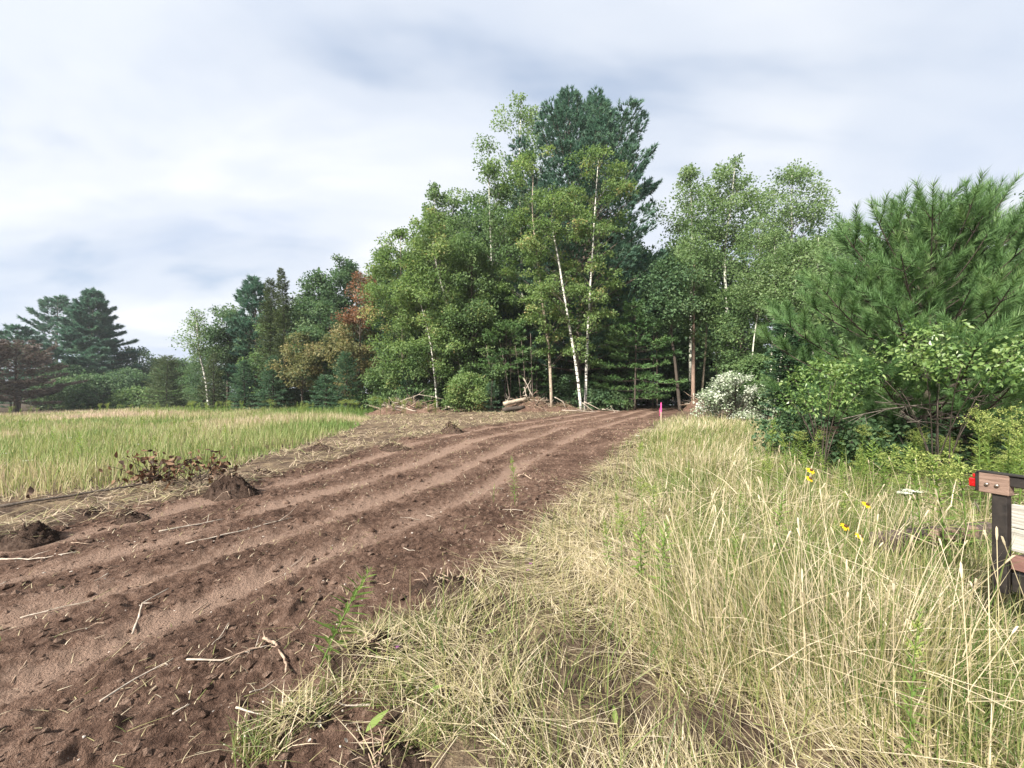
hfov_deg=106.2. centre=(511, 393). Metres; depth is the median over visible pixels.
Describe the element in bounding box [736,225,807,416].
birch sapling
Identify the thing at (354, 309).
forest tree
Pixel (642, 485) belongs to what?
goldenrod
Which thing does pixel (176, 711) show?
twig
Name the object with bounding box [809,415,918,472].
bush
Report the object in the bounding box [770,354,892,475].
shrub
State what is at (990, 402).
dead branch
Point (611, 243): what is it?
forest tree
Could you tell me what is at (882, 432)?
goldenrod
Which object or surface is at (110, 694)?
twig
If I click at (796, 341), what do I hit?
broadleaf tree
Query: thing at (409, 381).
spruce tree
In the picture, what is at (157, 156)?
sky
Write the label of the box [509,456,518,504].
horseweed
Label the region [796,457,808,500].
horseweed
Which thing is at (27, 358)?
dead pine
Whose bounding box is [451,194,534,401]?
forest tree
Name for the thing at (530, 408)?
brush pile
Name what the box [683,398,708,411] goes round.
brush pile
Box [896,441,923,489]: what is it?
leafy weed
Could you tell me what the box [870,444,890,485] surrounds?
leafy weed
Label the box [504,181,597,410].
birch tree
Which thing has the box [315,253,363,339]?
maple tree
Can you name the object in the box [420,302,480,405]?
forest tree
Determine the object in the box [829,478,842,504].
goldenrod
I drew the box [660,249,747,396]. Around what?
forest tree
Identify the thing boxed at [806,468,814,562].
yellow flower
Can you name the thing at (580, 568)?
flattened straw
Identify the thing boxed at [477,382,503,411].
spruce tree
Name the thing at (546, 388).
undergrowth sapling
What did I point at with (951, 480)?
goldenrod
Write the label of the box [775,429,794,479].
horseweed
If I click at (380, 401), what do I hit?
horseweed
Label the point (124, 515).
soil clod
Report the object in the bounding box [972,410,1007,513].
goldenrod
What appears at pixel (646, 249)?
forest tree
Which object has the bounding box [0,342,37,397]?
dead pine
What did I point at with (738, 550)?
horseweed
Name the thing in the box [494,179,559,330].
forest tree
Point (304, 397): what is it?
forest tree
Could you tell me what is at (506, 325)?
young pine
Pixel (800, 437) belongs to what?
goldenrod
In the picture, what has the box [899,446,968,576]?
goldenrod
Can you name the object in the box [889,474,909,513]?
goldenrod
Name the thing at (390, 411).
brush pile
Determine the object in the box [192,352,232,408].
spruce tree
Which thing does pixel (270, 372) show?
spruce tree
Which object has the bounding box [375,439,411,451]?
soil clod
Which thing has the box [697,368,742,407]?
undergrowth sapling
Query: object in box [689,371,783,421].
flowering bush
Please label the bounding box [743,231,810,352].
forest tree
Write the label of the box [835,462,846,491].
leafy weed
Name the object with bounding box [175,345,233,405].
forest tree
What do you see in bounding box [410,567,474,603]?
grass tuft
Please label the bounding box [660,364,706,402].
undergrowth sapling
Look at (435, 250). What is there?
birch tree
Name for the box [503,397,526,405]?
log
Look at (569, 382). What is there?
undergrowth sapling
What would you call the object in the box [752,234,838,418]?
birch sapling
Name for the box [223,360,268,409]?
spruce tree
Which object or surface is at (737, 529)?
horseweed
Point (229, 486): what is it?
soil clod
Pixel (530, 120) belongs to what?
aspen tree
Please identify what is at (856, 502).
horseweed
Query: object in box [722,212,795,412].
birch sapling
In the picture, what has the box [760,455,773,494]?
goldenrod
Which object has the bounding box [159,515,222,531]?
twig
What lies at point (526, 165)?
birch tree
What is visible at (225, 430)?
horseweed
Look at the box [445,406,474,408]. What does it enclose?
log
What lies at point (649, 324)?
young pine
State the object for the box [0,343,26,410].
forest tree
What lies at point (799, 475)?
horseweed
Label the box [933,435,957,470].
goldenrod
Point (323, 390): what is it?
spruce tree
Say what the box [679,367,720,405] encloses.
undergrowth sapling
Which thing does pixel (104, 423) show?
meadow grass
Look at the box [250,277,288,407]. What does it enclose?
cedar tree
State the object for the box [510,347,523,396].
dead sapling
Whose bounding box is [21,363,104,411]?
broadleaf tree
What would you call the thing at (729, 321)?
maple tree
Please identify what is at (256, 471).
soil clod
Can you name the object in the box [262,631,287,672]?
twig
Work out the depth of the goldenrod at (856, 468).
5.95 m
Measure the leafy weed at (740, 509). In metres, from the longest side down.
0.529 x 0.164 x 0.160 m
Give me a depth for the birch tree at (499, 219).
31.98 m
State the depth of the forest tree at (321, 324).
41.59 m
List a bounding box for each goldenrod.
[188,422,197,441]
[611,508,630,577]
[632,476,648,526]
[637,441,644,470]
[645,482,662,536]
[755,458,771,502]
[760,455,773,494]
[778,454,789,475]
[787,430,808,465]
[791,431,805,458]
[813,428,831,470]
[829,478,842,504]
[850,458,860,485]
[854,480,868,508]
[855,423,871,476]
[870,450,898,503]
[871,426,894,473]
[886,444,936,555]
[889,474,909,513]
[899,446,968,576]
[902,427,926,485]
[913,423,930,475]
[914,438,927,460]
[927,451,999,566]
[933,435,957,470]
[934,437,967,483]
[940,464,961,506]
[957,403,996,509]
[962,462,994,503]
[966,439,997,490]
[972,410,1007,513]
[979,401,1023,500]
[979,431,1005,469]
[988,457,1010,470]
[991,448,1023,503]
[995,451,1017,493]
[997,418,1023,504]
[1003,429,1022,472]
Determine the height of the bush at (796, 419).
1.488 m
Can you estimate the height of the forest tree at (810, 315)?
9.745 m
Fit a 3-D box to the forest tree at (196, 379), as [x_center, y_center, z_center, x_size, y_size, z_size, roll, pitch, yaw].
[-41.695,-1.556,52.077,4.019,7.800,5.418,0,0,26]
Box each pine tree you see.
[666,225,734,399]
[751,168,1023,456]
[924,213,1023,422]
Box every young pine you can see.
[471,318,538,401]
[511,340,559,397]
[589,298,687,409]
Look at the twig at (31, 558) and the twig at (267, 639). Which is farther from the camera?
the twig at (31, 558)
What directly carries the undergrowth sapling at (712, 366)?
on the forest floor
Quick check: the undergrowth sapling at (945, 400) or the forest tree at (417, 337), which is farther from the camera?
the forest tree at (417, 337)
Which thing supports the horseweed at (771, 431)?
on the meadow ground at (458, 759)
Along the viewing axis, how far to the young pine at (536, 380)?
32.40 m
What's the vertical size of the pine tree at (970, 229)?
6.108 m
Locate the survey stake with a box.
[659,403,661,420]
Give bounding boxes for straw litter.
[0,416,654,767]
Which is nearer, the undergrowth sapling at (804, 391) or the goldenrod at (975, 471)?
the goldenrod at (975, 471)
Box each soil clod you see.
[0,514,61,551]
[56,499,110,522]
[105,505,155,524]
[199,468,258,501]
[246,465,271,476]
[298,437,337,451]
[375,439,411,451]
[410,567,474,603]
[438,420,464,433]
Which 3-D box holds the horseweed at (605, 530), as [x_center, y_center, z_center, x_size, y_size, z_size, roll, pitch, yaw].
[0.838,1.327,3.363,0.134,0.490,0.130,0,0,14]
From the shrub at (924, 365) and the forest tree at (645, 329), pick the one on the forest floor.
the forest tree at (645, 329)
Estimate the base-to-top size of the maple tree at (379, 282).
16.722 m
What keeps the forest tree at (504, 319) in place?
on the forest floor
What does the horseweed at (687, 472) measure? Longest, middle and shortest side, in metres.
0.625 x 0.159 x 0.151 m
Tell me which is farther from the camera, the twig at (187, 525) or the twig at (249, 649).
the twig at (187, 525)
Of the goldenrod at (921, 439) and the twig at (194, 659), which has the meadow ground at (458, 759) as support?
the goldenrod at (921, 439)
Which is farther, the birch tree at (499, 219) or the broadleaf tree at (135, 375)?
the broadleaf tree at (135, 375)
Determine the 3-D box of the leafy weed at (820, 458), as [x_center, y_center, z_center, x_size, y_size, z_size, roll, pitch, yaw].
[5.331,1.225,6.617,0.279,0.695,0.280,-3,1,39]
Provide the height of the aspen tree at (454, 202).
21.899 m
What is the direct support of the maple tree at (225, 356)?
on the forest floor
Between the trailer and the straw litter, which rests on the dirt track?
the straw litter
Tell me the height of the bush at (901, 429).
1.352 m
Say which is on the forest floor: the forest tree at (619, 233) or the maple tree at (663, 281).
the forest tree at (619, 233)
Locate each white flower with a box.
[897,491,911,558]
[901,489,923,558]
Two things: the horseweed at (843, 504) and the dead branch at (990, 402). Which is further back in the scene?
the dead branch at (990, 402)
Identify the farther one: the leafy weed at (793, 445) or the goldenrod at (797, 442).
the goldenrod at (797, 442)
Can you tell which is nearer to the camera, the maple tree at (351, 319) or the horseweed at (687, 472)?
the horseweed at (687, 472)
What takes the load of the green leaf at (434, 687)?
on the meadow ground at (458, 759)
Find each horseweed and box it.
[222,423,230,446]
[378,396,382,415]
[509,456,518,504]
[601,517,614,566]
[613,492,625,537]
[683,461,690,488]
[726,523,741,566]
[735,536,745,569]
[749,440,753,471]
[761,417,779,464]
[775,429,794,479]
[775,458,783,499]
[795,465,805,496]
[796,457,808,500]
[808,432,819,468]
[817,454,825,495]
[831,488,849,546]
[832,516,840,553]
[849,500,860,548]
[852,449,871,495]
[854,446,872,484]
[861,454,879,495]
[890,606,931,766]
[901,453,913,498]
[910,431,922,459]
[944,463,956,503]
[994,455,1004,471]
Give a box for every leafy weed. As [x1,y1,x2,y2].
[47,426,59,449]
[75,432,86,460]
[310,564,375,668]
[628,509,653,582]
[646,516,673,606]
[723,538,742,597]
[726,570,738,607]
[733,489,746,528]
[765,488,792,560]
[784,449,799,486]
[788,442,798,461]
[796,442,812,479]
[815,445,828,477]
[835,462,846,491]
[838,440,847,468]
[851,467,857,494]
[855,440,876,479]
[859,463,875,504]
[860,437,884,485]
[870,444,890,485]
[876,446,888,482]
[882,443,900,482]
[895,472,910,502]
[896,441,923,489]
[909,469,923,504]
[941,475,952,506]
[978,439,997,470]
[1002,440,1023,496]
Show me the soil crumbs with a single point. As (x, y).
(129, 701)
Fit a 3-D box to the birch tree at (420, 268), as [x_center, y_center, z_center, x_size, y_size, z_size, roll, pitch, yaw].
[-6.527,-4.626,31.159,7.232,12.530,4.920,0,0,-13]
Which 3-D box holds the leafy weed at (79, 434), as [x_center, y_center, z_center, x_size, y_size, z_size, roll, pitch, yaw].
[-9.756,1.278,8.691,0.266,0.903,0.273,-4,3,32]
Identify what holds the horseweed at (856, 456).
on the meadow ground at (458, 759)
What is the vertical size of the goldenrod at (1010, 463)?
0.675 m
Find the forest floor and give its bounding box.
[0,396,1021,465]
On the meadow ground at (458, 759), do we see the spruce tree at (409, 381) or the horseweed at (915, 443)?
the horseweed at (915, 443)
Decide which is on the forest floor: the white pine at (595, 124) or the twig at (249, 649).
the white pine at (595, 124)
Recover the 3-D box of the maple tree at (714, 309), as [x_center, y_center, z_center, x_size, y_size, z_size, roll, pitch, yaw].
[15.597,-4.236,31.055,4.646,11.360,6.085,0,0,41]
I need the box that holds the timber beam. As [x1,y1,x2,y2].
[869,521,991,552]
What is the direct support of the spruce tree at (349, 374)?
on the meadow ground at (458, 759)
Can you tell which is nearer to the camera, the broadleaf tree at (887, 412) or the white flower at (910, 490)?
the white flower at (910, 490)
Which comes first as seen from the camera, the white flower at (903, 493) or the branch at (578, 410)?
the white flower at (903, 493)
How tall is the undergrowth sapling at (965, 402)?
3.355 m
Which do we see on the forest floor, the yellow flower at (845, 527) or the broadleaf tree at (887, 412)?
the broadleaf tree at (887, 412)
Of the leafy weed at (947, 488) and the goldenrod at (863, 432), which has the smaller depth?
the leafy weed at (947, 488)
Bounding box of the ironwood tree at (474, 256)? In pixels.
[435,227,512,391]
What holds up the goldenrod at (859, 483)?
on the meadow ground at (458, 759)
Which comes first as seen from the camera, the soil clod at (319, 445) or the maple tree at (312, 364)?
the soil clod at (319, 445)
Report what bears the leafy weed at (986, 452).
on the meadow ground at (458, 759)
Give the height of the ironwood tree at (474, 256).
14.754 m
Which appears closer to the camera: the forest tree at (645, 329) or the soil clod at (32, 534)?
the soil clod at (32, 534)
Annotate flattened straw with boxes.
[310,427,1023,767]
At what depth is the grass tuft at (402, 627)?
2.65 m
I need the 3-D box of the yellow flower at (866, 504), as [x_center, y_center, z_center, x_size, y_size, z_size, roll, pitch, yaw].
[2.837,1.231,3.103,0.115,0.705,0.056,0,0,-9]
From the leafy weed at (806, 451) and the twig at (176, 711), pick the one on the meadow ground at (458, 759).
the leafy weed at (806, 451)
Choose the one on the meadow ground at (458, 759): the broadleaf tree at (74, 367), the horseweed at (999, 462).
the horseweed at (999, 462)
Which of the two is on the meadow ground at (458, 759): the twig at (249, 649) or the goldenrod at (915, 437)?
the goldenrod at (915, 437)
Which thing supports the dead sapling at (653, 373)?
on the forest floor
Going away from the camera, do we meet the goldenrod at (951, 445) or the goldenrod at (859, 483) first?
the goldenrod at (859, 483)
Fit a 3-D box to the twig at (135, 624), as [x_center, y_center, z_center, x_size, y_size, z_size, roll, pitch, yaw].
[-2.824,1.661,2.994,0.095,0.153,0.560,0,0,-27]
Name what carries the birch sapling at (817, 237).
on the forest floor
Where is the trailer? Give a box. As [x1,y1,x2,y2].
[969,470,1023,594]
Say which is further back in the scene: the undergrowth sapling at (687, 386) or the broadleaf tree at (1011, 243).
the undergrowth sapling at (687, 386)
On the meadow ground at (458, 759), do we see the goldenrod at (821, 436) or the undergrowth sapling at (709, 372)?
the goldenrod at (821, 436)
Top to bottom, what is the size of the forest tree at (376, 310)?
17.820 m
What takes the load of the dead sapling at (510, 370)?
on the forest floor
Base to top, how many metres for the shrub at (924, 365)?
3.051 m
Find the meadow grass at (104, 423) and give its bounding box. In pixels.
[0,403,591,533]
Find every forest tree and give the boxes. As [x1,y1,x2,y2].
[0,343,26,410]
[21,358,57,409]
[174,369,199,407]
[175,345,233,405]
[175,353,225,407]
[211,366,246,405]
[217,323,268,406]
[235,305,305,402]
[255,295,317,405]
[259,314,331,407]
[298,321,361,405]
[324,274,381,403]
[348,293,382,397]
[355,249,441,383]
[357,248,411,369]
[362,278,407,403]
[376,274,447,401]
[404,231,457,387]
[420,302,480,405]
[438,201,527,348]
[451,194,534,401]
[453,210,576,402]
[453,291,527,405]
[482,274,532,395]
[485,207,641,403]
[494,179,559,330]
[496,299,562,401]
[506,183,636,403]
[546,212,654,399]
[556,258,658,401]
[561,216,663,403]
[597,248,702,405]
[598,245,710,403]
[625,242,676,396]
[626,249,719,404]
[637,238,737,403]
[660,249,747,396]
[695,256,782,382]
[723,220,769,374]
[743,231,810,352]
[770,291,849,361]
[796,227,816,239]
[811,289,900,362]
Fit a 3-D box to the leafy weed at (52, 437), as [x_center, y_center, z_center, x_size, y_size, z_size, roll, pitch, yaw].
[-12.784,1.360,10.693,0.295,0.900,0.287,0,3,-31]
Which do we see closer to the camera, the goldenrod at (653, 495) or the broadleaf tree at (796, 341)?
the goldenrod at (653, 495)
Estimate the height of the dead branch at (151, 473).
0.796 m
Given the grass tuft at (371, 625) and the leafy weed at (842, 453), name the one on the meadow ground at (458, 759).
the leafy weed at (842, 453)
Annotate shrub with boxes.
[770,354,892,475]
[822,317,1023,487]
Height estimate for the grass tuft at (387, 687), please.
0.214 m
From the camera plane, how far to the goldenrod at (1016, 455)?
4.89 m
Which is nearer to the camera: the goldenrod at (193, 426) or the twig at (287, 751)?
the twig at (287, 751)
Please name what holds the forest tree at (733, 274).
on the forest floor
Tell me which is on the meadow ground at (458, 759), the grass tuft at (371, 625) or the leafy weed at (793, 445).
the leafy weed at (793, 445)
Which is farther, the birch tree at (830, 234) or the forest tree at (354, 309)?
the forest tree at (354, 309)
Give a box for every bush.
[342,362,412,409]
[389,342,454,409]
[439,370,493,411]
[587,386,634,410]
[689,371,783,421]
[750,407,861,462]
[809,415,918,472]
[867,415,967,473]
[924,414,1023,474]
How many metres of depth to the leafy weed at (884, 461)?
5.94 m
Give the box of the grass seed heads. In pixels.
[644,436,1023,754]
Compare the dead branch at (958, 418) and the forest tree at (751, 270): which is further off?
the forest tree at (751, 270)
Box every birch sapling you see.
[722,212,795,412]
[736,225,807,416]
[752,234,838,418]
[791,234,860,353]
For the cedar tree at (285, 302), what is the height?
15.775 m
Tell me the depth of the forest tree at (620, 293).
35.94 m
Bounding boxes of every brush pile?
[368,399,445,414]
[500,396,550,411]
[546,400,582,411]
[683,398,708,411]
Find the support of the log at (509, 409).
on the meadow ground at (458, 759)
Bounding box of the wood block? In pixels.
[928,525,978,540]
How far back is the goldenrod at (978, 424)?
4.58 m
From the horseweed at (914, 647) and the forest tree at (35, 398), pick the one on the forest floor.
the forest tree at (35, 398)
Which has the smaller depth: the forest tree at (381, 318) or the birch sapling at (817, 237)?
the birch sapling at (817, 237)
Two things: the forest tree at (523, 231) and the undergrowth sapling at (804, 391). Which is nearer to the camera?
the undergrowth sapling at (804, 391)
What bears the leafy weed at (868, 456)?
on the meadow ground at (458, 759)
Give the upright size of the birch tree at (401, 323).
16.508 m
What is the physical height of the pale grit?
0.372 m
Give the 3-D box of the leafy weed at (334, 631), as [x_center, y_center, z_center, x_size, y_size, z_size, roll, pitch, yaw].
[-1.046,1.366,2.370,0.323,0.624,0.322,26,-20,-21]
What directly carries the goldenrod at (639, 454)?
on the meadow ground at (458, 759)
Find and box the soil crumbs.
[0,417,658,767]
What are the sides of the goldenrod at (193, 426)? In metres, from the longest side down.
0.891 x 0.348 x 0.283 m
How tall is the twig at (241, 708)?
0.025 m
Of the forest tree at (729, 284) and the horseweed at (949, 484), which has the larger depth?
the forest tree at (729, 284)
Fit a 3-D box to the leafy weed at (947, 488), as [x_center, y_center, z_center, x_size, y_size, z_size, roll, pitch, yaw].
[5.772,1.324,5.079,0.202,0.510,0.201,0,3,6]
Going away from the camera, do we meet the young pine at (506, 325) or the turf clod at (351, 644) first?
the turf clod at (351, 644)
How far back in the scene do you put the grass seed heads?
2.40 m
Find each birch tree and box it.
[168,307,222,407]
[357,226,438,400]
[385,258,471,407]
[398,206,495,409]
[441,159,548,400]
[486,145,587,406]
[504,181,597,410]
[540,143,641,409]
[793,218,874,334]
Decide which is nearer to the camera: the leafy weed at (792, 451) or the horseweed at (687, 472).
the horseweed at (687, 472)
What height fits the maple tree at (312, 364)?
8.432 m
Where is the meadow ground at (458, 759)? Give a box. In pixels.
[0,409,1023,767]
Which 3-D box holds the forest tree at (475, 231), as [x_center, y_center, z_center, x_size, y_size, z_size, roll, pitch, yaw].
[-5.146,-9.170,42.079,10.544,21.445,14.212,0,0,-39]
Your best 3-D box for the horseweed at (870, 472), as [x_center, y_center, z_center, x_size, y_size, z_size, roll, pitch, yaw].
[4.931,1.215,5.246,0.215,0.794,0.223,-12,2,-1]
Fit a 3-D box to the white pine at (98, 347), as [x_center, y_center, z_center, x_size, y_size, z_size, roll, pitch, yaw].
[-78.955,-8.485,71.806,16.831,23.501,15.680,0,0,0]
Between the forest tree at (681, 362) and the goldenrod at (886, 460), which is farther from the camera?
the forest tree at (681, 362)
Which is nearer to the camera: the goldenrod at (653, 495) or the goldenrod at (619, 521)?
the goldenrod at (619, 521)
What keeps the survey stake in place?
on the meadow ground at (458, 759)
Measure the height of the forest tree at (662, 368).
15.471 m
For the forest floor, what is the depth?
36.01 m
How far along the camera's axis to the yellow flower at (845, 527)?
2.90 m
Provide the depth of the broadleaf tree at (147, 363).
77.22 m
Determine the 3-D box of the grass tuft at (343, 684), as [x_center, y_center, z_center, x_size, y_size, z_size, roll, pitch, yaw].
[-0.909,1.556,2.150,0.741,0.238,0.637,0,0,0]
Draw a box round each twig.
[0,550,75,562]
[11,648,34,683]
[20,601,89,618]
[99,658,173,701]
[131,588,168,633]
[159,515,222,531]
[172,704,189,714]
[186,504,297,543]
[186,634,266,660]
[217,644,274,667]
[235,706,261,714]
[249,680,273,692]
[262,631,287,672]
[284,739,291,767]
[332,700,369,706]
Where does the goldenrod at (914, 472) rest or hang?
on the meadow ground at (458, 759)
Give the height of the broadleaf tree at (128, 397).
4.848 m
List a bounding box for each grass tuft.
[177,699,331,767]
[225,657,360,743]
[237,662,348,763]
[271,631,408,709]
[334,696,437,767]
[336,605,424,657]
[337,651,463,719]
[355,594,442,635]
[377,667,474,766]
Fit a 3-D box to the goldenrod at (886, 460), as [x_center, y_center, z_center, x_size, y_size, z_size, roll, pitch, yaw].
[4.911,1.169,5.106,0.277,0.882,0.340,7,15,44]
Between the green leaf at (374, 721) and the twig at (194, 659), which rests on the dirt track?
the twig at (194, 659)
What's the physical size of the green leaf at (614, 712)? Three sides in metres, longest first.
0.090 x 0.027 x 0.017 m
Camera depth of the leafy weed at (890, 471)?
6.28 m
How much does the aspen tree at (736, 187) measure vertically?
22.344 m
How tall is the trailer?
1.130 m
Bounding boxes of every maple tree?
[195,303,253,405]
[264,331,331,407]
[284,299,365,405]
[287,267,351,405]
[313,320,385,407]
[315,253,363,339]
[331,271,376,407]
[360,246,399,364]
[630,254,706,410]
[676,274,732,399]
[699,280,775,407]
[729,351,786,416]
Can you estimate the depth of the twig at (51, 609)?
3.03 m
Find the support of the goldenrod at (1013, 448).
on the meadow ground at (458, 759)
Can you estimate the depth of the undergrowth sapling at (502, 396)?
33.14 m
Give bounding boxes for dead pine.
[0,338,87,413]
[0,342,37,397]
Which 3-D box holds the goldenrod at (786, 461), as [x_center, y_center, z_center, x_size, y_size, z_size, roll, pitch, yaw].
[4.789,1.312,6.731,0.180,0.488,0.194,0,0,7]
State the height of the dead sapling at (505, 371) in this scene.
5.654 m
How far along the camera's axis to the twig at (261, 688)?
2.16 m
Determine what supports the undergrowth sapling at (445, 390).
on the forest floor
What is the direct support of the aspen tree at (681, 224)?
on the forest floor
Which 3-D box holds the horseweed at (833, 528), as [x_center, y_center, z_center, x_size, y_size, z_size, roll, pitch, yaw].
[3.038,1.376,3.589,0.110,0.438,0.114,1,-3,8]
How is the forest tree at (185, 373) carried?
on the forest floor
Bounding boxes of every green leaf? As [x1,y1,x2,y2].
[366,709,388,731]
[428,685,442,692]
[612,705,617,724]
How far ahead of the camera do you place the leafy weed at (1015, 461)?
5.19 m
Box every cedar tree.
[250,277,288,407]
[263,267,300,406]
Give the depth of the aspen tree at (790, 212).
36.42 m
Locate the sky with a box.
[0,0,1023,392]
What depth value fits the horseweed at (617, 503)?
4.05 m
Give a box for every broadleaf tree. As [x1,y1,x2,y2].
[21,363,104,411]
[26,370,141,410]
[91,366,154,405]
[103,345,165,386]
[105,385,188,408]
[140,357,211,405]
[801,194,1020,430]
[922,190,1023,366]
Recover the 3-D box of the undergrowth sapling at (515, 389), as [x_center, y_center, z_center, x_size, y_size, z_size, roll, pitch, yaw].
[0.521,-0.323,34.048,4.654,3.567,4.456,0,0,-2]
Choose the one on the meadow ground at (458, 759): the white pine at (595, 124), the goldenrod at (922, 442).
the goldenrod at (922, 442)
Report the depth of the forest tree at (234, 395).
58.30 m
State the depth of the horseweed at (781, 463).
5.11 m
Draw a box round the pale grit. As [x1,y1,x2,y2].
[17,421,625,765]
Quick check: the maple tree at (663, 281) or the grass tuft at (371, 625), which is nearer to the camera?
the grass tuft at (371, 625)
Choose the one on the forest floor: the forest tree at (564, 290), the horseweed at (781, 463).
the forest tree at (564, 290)
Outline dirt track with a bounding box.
[0,408,683,767]
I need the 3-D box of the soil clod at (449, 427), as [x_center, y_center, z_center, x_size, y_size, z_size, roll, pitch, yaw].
[-2.371,1.317,14.734,1.353,0.746,1.142,0,0,0]
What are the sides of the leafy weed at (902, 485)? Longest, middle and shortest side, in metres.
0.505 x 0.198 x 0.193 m
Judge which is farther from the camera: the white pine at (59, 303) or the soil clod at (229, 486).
the white pine at (59, 303)
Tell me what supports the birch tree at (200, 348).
on the meadow ground at (458, 759)
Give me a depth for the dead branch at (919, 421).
6.51 m
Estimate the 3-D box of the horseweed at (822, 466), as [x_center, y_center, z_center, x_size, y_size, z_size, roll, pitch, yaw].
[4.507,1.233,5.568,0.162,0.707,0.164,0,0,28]
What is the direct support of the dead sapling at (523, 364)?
on the meadow ground at (458, 759)
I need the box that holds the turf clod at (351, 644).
[318,610,419,683]
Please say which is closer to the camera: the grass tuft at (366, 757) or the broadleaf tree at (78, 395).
the grass tuft at (366, 757)
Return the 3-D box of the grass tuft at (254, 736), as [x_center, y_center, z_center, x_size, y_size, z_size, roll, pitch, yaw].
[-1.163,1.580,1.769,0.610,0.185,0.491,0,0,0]
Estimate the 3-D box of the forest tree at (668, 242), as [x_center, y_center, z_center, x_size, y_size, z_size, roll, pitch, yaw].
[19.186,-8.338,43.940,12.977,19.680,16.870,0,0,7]
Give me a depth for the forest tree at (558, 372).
37.50 m
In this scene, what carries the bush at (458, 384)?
on the meadow ground at (458, 759)
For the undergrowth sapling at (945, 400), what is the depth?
12.63 m
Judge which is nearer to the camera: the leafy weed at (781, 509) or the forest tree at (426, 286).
the leafy weed at (781, 509)
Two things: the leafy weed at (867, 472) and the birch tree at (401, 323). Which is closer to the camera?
the leafy weed at (867, 472)
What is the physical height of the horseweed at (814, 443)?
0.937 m
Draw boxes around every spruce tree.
[139,354,189,407]
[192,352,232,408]
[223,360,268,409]
[244,355,300,410]
[304,374,344,410]
[317,351,367,411]
[388,371,422,404]
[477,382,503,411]
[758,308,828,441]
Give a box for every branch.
[0,447,239,507]
[562,410,596,411]
[843,402,954,425]
[875,392,962,422]
[893,411,975,435]
[958,388,1016,415]
[965,407,1023,438]
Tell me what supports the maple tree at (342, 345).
on the forest floor
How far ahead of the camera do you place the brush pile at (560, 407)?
27.05 m
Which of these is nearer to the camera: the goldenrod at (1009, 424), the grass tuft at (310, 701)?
the grass tuft at (310, 701)
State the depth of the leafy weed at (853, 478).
5.45 m
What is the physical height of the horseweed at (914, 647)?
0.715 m
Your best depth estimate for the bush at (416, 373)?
31.59 m
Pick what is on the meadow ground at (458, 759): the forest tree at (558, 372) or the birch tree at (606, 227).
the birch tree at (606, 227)
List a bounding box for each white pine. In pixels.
[0,323,55,411]
[9,294,89,389]
[32,286,142,376]
[220,274,281,405]
[494,84,667,406]
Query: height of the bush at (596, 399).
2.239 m
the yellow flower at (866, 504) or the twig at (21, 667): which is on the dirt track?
the twig at (21, 667)
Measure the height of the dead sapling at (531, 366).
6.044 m
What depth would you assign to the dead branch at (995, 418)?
6.29 m
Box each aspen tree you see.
[404,182,456,403]
[421,187,479,277]
[471,90,553,367]
[649,162,729,402]
[694,152,775,361]
[748,158,847,281]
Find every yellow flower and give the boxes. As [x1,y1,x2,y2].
[805,476,812,559]
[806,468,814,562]
[839,523,848,594]
[855,533,865,599]
[856,501,870,580]
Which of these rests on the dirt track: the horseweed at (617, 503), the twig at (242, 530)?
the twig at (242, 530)
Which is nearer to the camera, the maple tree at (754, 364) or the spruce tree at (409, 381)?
the maple tree at (754, 364)
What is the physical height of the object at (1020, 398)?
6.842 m
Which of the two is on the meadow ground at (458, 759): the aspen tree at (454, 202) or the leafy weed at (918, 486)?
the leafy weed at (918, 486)
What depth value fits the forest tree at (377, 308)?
41.48 m
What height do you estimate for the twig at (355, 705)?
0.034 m
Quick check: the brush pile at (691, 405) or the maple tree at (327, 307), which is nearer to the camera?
the brush pile at (691, 405)
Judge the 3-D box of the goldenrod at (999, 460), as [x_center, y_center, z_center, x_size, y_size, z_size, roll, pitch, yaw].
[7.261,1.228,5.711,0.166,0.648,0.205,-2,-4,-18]
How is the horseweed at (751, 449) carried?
on the meadow ground at (458, 759)
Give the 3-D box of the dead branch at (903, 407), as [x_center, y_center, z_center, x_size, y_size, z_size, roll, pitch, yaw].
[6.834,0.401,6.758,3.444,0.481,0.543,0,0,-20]
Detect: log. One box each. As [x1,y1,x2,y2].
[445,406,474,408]
[502,405,524,411]
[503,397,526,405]
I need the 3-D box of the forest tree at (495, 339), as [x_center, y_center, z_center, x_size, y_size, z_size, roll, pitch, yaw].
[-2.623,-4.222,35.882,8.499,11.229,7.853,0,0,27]
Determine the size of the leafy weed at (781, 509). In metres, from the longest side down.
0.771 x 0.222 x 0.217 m
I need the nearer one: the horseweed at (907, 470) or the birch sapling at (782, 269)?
the horseweed at (907, 470)
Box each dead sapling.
[495,339,509,398]
[504,346,512,400]
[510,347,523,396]
[519,341,531,389]
[524,333,533,393]
[652,327,655,407]
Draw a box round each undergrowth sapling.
[436,377,464,405]
[488,365,516,405]
[496,370,539,402]
[531,369,563,402]
[553,373,596,407]
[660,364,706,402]
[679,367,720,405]
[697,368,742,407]
[700,356,731,389]
[782,358,835,418]
[805,357,899,427]
[828,348,955,431]
[888,353,996,431]
[910,347,1023,440]
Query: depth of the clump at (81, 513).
5.19 m
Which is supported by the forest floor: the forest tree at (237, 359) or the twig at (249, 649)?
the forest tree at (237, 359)
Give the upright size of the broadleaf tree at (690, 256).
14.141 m
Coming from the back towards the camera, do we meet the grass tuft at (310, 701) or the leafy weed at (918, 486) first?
the leafy weed at (918, 486)

